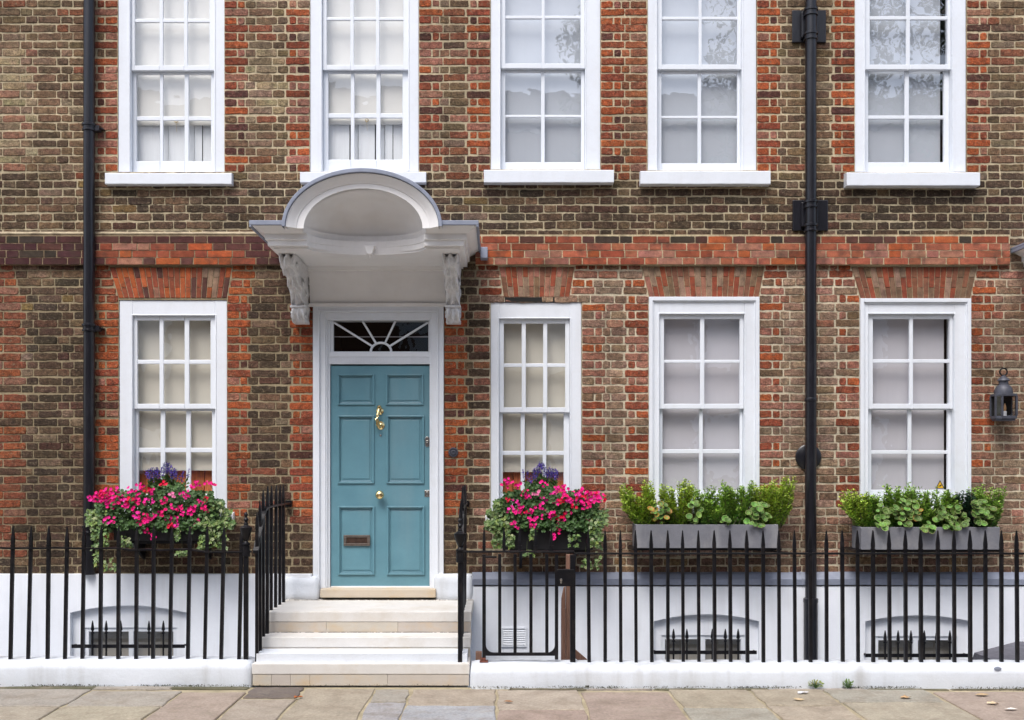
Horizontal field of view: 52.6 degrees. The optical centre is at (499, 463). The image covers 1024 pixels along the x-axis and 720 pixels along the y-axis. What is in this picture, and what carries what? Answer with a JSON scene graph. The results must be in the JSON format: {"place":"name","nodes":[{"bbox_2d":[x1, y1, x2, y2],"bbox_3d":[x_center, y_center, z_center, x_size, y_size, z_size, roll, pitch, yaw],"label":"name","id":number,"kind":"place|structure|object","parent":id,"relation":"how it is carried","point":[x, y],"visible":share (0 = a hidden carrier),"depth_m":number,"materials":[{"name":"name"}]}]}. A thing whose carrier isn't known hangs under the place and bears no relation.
{"place":"outdoors","nodes":[
{"label":"outdoors","id":0,"kind":"place"},
{"bbox_2d":[0,686,1023,719],"bbox_3d":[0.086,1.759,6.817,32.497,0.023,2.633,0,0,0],"label":"pavement","id":1,"kind":"structure","parent":0,"point":[39,703],"depth_m":7.52,"materials":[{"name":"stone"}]},
{"bbox_2d":[0,684,1023,690],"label":"moss","id":2,"kind":"object","parent":1,"relation":"on","point":[542,687],"visible":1,"depth_m":8.07,"materials":[{"name":"green plant"}]},
{"bbox_2d":[808,679,824,687],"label":"weed","id":3,"kind":"object","parent":1,"relation":"on","point":[814,685],"visible":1,"depth_m":8.04,"materials":[{"name":"green plant"}]},
{"bbox_2d":[842,678,853,687],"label":"weed","id":4,"kind":"object","parent":1,"relation":"on","point":[847,684],"visible":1,"depth_m":8.04,"materials":[{"name":"green plant"}]},
{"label":"basement area floor","id":5,"kind":"structure","parent":0,"visible":0},
{"bbox_2d":[0,656,255,686],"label":"wall","id":6,"kind":"structure","parent":5,"relation":"on","point":[227,671],"depth_m":8.14,"materials":[{"name":"white paint"}]},
{"bbox_2d":[0,512,251,659],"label":"front railing","id":7,"kind":"object","parent":6,"relation":"on","point":[244,551],"visible":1,"depth_m":8.22,"materials":[{"name":"black metal"}]},
{"bbox_2d":[252,599,473,686],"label":"entrance steps","id":8,"kind":"structure","parent":5,"relation":"on","point":[364,642],"depth_m":8.43,"materials":[{"name":"stone"}]},
{"bbox_2d":[253,484,292,661],"bbox_3d":[-1.925,0.883,8.850,0.060,1.387,1.320,0,0,0],"label":"stair railing","id":9,"kind":"object","parent":8,"relation":"on","point":[280,504],"visible":1,"depth_m":8.59,"materials":[{"name":"black metal"}]},
{"bbox_2d":[454,484,468,661],"bbox_3d":[-0.310,0.883,8.836,0.096,1.387,1.348,0,0,0],"label":"stair railing","id":10,"kind":"object","parent":8,"relation":"on","point":[460,535],"visible":1,"depth_m":8.20,"materials":[{"name":"black metal"}]},
{"bbox_2d":[0,0,1023,664],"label":"townhouse","id":11,"kind":"structure","parent":5,"relation":"on","point":[380,284],"depth_m":9.50,"materials":[{"name":"brick"}]},
{"bbox_2d":[82,0,104,574],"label":"drainpipe","id":12,"kind":"object","parent":11,"relation":"attached to","point":[90,128],"visible":0.89,"depth_m":9.38,"materials":[{"name":"black metal"}]},
{"bbox_2d":[85,628,176,655],"bbox_3d":[-3.380,1.804,9.572,0.845,0.593,0.120,0,0,0],"label":"basement window","id":13,"kind":"structure","parent":11,"relation":"in","point":[127,633],"depth_m":9.61,"materials":[{"name":"white paint"}]},
{"bbox_2d":[114,525,221,558],"bbox_3d":[-2.950,0.717,9.315,0.903,0.331,0.350,0,0,0],"label":"window box","id":14,"kind":"object","parent":11,"relation":"attached to","point":[161,538],"visible":0.39,"depth_m":9.14,"materials":[{"name":"black plastic"}]},
{"bbox_2d":[85,508,132,571],"bbox_3d":[-3.521,0.674,9.157,0.622,0.559,0.297,0,0,36],"label":"ivy","id":15,"kind":"object","parent":14,"relation":"in","point":[92,520],"visible":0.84,"depth_m":9.06,"materials":[{"name":"green plant"}]},
{"bbox_2d":[87,480,219,539],"bbox_3d":[-3.053,0.430,9.234,1.234,0.568,0.446,0,0,0],"label":"geranium","id":16,"kind":"object","parent":14,"relation":"in","point":[143,518],"visible":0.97,"depth_m":9.08,"materials":[{"name":"pink plant"}]},
{"bbox_2d":[145,462,189,520],"bbox_3d":[-2.976,0.289,9.293,0.397,0.605,0.126,0,0,0],"label":"salvia","id":17,"kind":"object","parent":14,"relation":"on","point":[171,480],"visible":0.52,"depth_m":9.29,"materials":[{"name":"purple plant"}]},
{"bbox_2d":[173,499,235,557],"bbox_3d":[-2.586,0.571,9.194,0.566,0.520,0.371,0,0,0],"label":"ivy","id":18,"kind":"object","parent":14,"relation":"in","point":[226,520],"visible":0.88,"depth_m":9.06,"materials":[{"name":"green plant"}]},
{"bbox_2d":[105,0,233,185],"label":"window","id":19,"kind":"structure","parent":11,"relation":"in","point":[171,52],"depth_m":9.59,"materials":[{"name":"white paint"}]},
{"bbox_2d":[120,300,234,519],"bbox_3d":[-2.969,-0.484,9.780,1.087,2.023,0.681,0,0,0],"label":"window","id":20,"kind":"structure","parent":11,"relation":"in","point":[173,353],"depth_m":9.59,"materials":[{"name":"white paint"}]},
{"bbox_2d":[300,0,426,184],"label":"window","id":21,"kind":"structure","parent":11,"relation":"in","point":[364,54],"depth_m":9.59,"materials":[{"name":"white paint"}]},
{"bbox_2d":[331,366,429,586],"bbox_3d":[-1.092,0.127,9.518,0.919,2.047,0.133,0,0,0],"label":"door","id":22,"kind":"structure","parent":11,"relation":"in","point":[380,415],"depth_m":9.54,"materials":[{"name":"teal paint"}]},
{"bbox_2d":[485,302,580,520],"bbox_3d":[0.336,-0.468,9.780,0.924,2.019,0.681,0,0,0],"label":"window","id":23,"kind":"structure","parent":11,"relation":"in","point":[536,347],"depth_m":9.58,"materials":[{"name":"white paint"}]},
{"bbox_2d":[484,0,613,184],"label":"window","id":24,"kind":"structure","parent":11,"relation":"in","point":[545,54],"depth_m":9.65,"materials":[{"name":"white paint"}]},
{"bbox_2d":[506,528,592,567],"bbox_3d":[0.436,0.771,9.315,0.781,0.385,0.350,0,0,0],"label":"window box","id":25,"kind":"object","parent":11,"relation":"attached to","point":[561,542],"visible":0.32,"depth_m":9.14,"materials":[{"name":"black plastic"}]},
{"bbox_2d":[483,498,534,557],"bbox_3d":[0.092,0.569,9.191,0.476,0.518,0.372,0,0,0],"label":"ivy","id":26,"kind":"object","parent":25,"relation":"in","point":[493,522],"visible":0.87,"depth_m":9.06,"materials":[{"name":"green plant"}]},
{"bbox_2d":[522,461,558,525],"bbox_3d":[0.368,0.301,9.294,0.338,0.636,0.129,0,0,0],"label":"salvia","id":27,"kind":"object","parent":25,"relation":"in","point":[537,479],"visible":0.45,"depth_m":9.29,"materials":[{"name":"purple plant"}]},
{"bbox_2d":[495,477,606,539],"bbox_3d":[0.452,0.416,9.233,0.983,0.590,0.440,0,0,0],"label":"geranium","id":28,"kind":"object","parent":25,"relation":"in","point":[565,510],"visible":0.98,"depth_m":9.07,"materials":[{"name":"pink plant"}]},
{"bbox_2d":[568,509,608,570],"bbox_3d":[0.790,0.669,9.190,0.387,0.549,0.366,0,0,0],"label":"ivy","id":29,"kind":"object","parent":25,"relation":"in","point":[602,516],"visible":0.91,"depth_m":9.06,"materials":[{"name":"green plant"}]},
{"bbox_2d":[640,297,758,513],"bbox_3d":[1.866,-0.531,9.555,1.166,1.987,0.231,0,0,0],"label":"window","id":30,"kind":"structure","parent":11,"relation":"in","point":[704,351],"depth_m":9.65,"materials":[{"name":"white paint"}]},
{"bbox_2d":[662,635,744,659],"bbox_3d":[1.871,1.839,9.572,0.765,0.523,0.120,0,0,0],"label":"basement window","id":31,"kind":"structure","parent":11,"relation":"in","point":[705,639],"depth_m":9.61,"materials":[{"name":"white paint"}]},
{"bbox_2d":[639,0,770,186],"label":"window","id":32,"kind":"structure","parent":11,"relation":"in","point":[702,53],"depth_m":9.65,"materials":[{"name":"white paint"}]},
{"bbox_2d":[628,523,782,551],"bbox_3d":[1.899,0.672,9.307,1.443,0.262,0.365,0,0,0],"label":"window box","id":33,"kind":"object","parent":11,"relation":"attached to","point":[690,532],"visible":0.69,"depth_m":9.12,"materials":[{"name":"metal"}]},
{"bbox_2d":[618,479,657,524],"bbox_3d":[1.250,0.361,9.268,0.362,0.447,0.228,0,0,0],"label":"box shrub","id":34,"kind":"object","parent":33,"relation":"on","point":[638,514],"visible":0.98,"depth_m":9.22,"materials":[{"name":"green plant"}]},
{"bbox_2d":[648,501,671,524],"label":"variegated geranium","id":35,"kind":"object","parent":33,"relation":"in","point":[658,515],"visible":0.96,"depth_m":9.16,"materials":[{"name":"green plant"}]},
{"bbox_2d":[658,478,695,524],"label":"box shrub","id":36,"kind":"object","parent":33,"relation":"on","point":[677,516],"visible":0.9,"depth_m":9.22,"materials":[{"name":"green plant"}]},
{"bbox_2d":[686,500,703,524],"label":"variegated geranium","id":37,"kind":"object","parent":33,"relation":"in","point":[694,520],"visible":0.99,"depth_m":9.15,"materials":[{"name":"green plant"}]},
{"bbox_2d":[692,485,726,524],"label":"box shrub","id":38,"kind":"object","parent":33,"relation":"in","point":[710,514],"visible":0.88,"depth_m":9.22,"materials":[{"name":"green plant"}]},
{"bbox_2d":[720,513,731,524],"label":"variegated geranium","id":39,"kind":"object","parent":33,"relation":"in","point":[726,519],"visible":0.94,"depth_m":9.15,"materials":[{"name":"green plant"}]},
{"bbox_2d":[717,480,753,524],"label":"box shrub","id":40,"kind":"object","parent":33,"relation":"in","point":[735,512],"visible":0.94,"depth_m":9.21,"materials":[{"name":"green plant"}]},
{"bbox_2d":[743,501,771,527],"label":"variegated geranium","id":41,"kind":"object","parent":33,"relation":"in","point":[753,512],"visible":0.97,"depth_m":9.14,"materials":[{"name":"green plant"}]},
{"bbox_2d":[749,481,779,524],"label":"box shrub","id":42,"kind":"object","parent":33,"relation":"in","point":[763,496],"visible":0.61,"depth_m":9.21,"materials":[{"name":"green plant"}]},
{"bbox_2d":[765,475,796,528],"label":"box shrub","id":43,"kind":"object","parent":33,"relation":"in","point":[782,509],"visible":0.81,"depth_m":9.24,"materials":[{"name":"green plant"}]},
{"bbox_2d":[792,0,827,659],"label":"drainpipe","id":44,"kind":"object","parent":11,"relation":"attached to","point":[810,215],"visible":0.94,"depth_m":9.38,"materials":[{"name":"black metal"}]},
{"bbox_2d":[844,0,979,187],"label":"window","id":45,"kind":"structure","parent":11,"relation":"in","point":[910,55],"depth_m":9.59,"materials":[{"name":"white paint"}]},
{"bbox_2d":[859,298,970,508],"bbox_3d":[3.793,-0.519,9.780,1.157,1.982,0.681,0,0,0],"label":"window","id":46,"kind":"structure","parent":11,"relation":"in","point":[915,353],"depth_m":9.65,"materials":[{"name":"white paint"}]},
{"bbox_2d":[875,636,956,659],"bbox_3d":[3.824,1.843,9.572,0.756,0.513,0.120,0,0,0],"label":"basement window","id":47,"kind":"structure","parent":11,"relation":"in","point":[930,646],"depth_m":9.61,"materials":[{"name":"white paint"}]},
{"bbox_2d":[844,526,999,551],"bbox_3d":[3.788,0.674,9.307,1.290,0.220,0.365,0,0,0],"label":"window box","id":48,"kind":"object","parent":11,"relation":"attached to","point":[928,538],"visible":0.66,"depth_m":9.12,"materials":[{"name":"metal"}]},
{"bbox_2d":[838,488,880,526],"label":"box shrub","id":49,"kind":"object","parent":48,"relation":"in","point":[853,510],"visible":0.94,"depth_m":9.22,"materials":[{"name":"green plant"}]},
{"bbox_2d":[859,491,883,526],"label":"box shrub","id":50,"kind":"object","parent":48,"relation":"in","point":[873,506],"visible":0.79,"depth_m":9.21,"materials":[{"name":"green plant"}]},
{"bbox_2d":[874,503,891,530],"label":"variegated geranium","id":51,"kind":"object","parent":48,"relation":"in","point":[884,516],"visible":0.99,"depth_m":9.15,"materials":[{"name":"green plant"}]},
{"bbox_2d":[881,482,914,526],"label":"box shrub","id":52,"kind":"object","parent":48,"relation":"in","point":[890,499],"visible":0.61,"depth_m":9.23,"materials":[{"name":"green plant"}]},
{"bbox_2d":[890,498,922,526],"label":"variegated geranium","id":53,"kind":"object","parent":48,"relation":"in","point":[911,515],"visible":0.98,"depth_m":9.14,"materials":[{"name":"green plant"}]},
{"bbox_2d":[904,485,935,526],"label":"box shrub","id":54,"kind":"object","parent":48,"relation":"in","point":[927,504],"visible":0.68,"depth_m":9.22,"materials":[{"name":"green plant"}]},
{"bbox_2d":[919,521,935,533],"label":"variegated geranium","id":55,"kind":"object","parent":48,"relation":"in","point":[931,528],"visible":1,"depth_m":9.07,"materials":[{"name":"green plant"}]},
{"bbox_2d":[931,486,961,526],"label":"box shrub","id":56,"kind":"object","parent":48,"relation":"in","point":[946,500],"visible":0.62,"depth_m":9.22,"materials":[{"name":"green plant"}]},
{"bbox_2d":[932,504,969,530],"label":"variegated geranium","id":57,"kind":"object","parent":48,"relation":"in","point":[942,514],"visible":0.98,"depth_m":9.15,"materials":[{"name":"green plant"}]},
{"bbox_2d":[950,490,975,526],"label":"box shrub","id":58,"kind":"object","parent":48,"relation":"in","point":[966,505],"visible":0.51,"depth_m":9.23,"materials":[{"name":"green plant"}]},
{"bbox_2d":[971,499,996,525],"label":"variegated geranium","id":59,"kind":"object","parent":48,"relation":"in","point":[981,513],"visible":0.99,"depth_m":9.14,"materials":[{"name":"green plant"}]},
{"bbox_2d":[966,484,1008,526],"bbox_3d":[4.365,0.396,9.276,0.326,0.421,0.230,0,0,0],"label":"box shrub","id":60,"kind":"object","parent":48,"relation":"on","point":[995,503],"visible":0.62,"depth_m":9.23,"materials":[{"name":"green plant"}]},
{"bbox_2d":[973,641,1023,659],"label":"lean to roof","id":61,"kind":"object","parent":11,"relation":"attached to","point":[1009,652],"visible":0.25,"depth_m":9.10,"materials":[{"name":"grey stone"}]},
{"bbox_2d":[989,367,1017,420],"bbox_3d":[4.567,-0.624,9.392,0.204,0.484,0.210,0,0,0],"label":"wall lantern","id":62,"kind":"object","parent":11,"relation":"attached to","point":[1001,403],"depth_m":9.34,"materials":[{"name":"metal"}]},
{"bbox_2d":[561,554,585,659],"bbox_3d":[0.686,2.001,8.535,0.351,2.498,0.070,0,0,0],"label":"timber post","id":63,"kind":"object","parent":5,"relation":"on","point":[565,626],"visible":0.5,"depth_m":8.50,"materials":[{"name":"brown wood"}]},
{"bbox_2d":[470,659,1023,688],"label":"wall","id":64,"kind":"structure","parent":5,"relation":"on","point":[770,674],"depth_m":8.08,"materials":[{"name":"white paint"}]},
{"bbox_2d":[476,651,481,659],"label":"timber block","id":65,"kind":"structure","parent":64,"relation":"on","point":[478,655],"depth_m":8.37,"materials":[{"name":"brown wood"}]},
{"bbox_2d":[463,527,574,662],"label":"iron gate","id":66,"kind":"structure","parent":64,"relation":"on","point":[564,577],"depth_m":8.20,"materials":[{"name":"metal"}]},
{"bbox_2d":[570,530,1023,662],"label":"front railing","id":67,"kind":"object","parent":64,"relation":"on","point":[920,553],"visible":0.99,"depth_m":8.20,"materials":[{"name":"black metal"}]}
]}

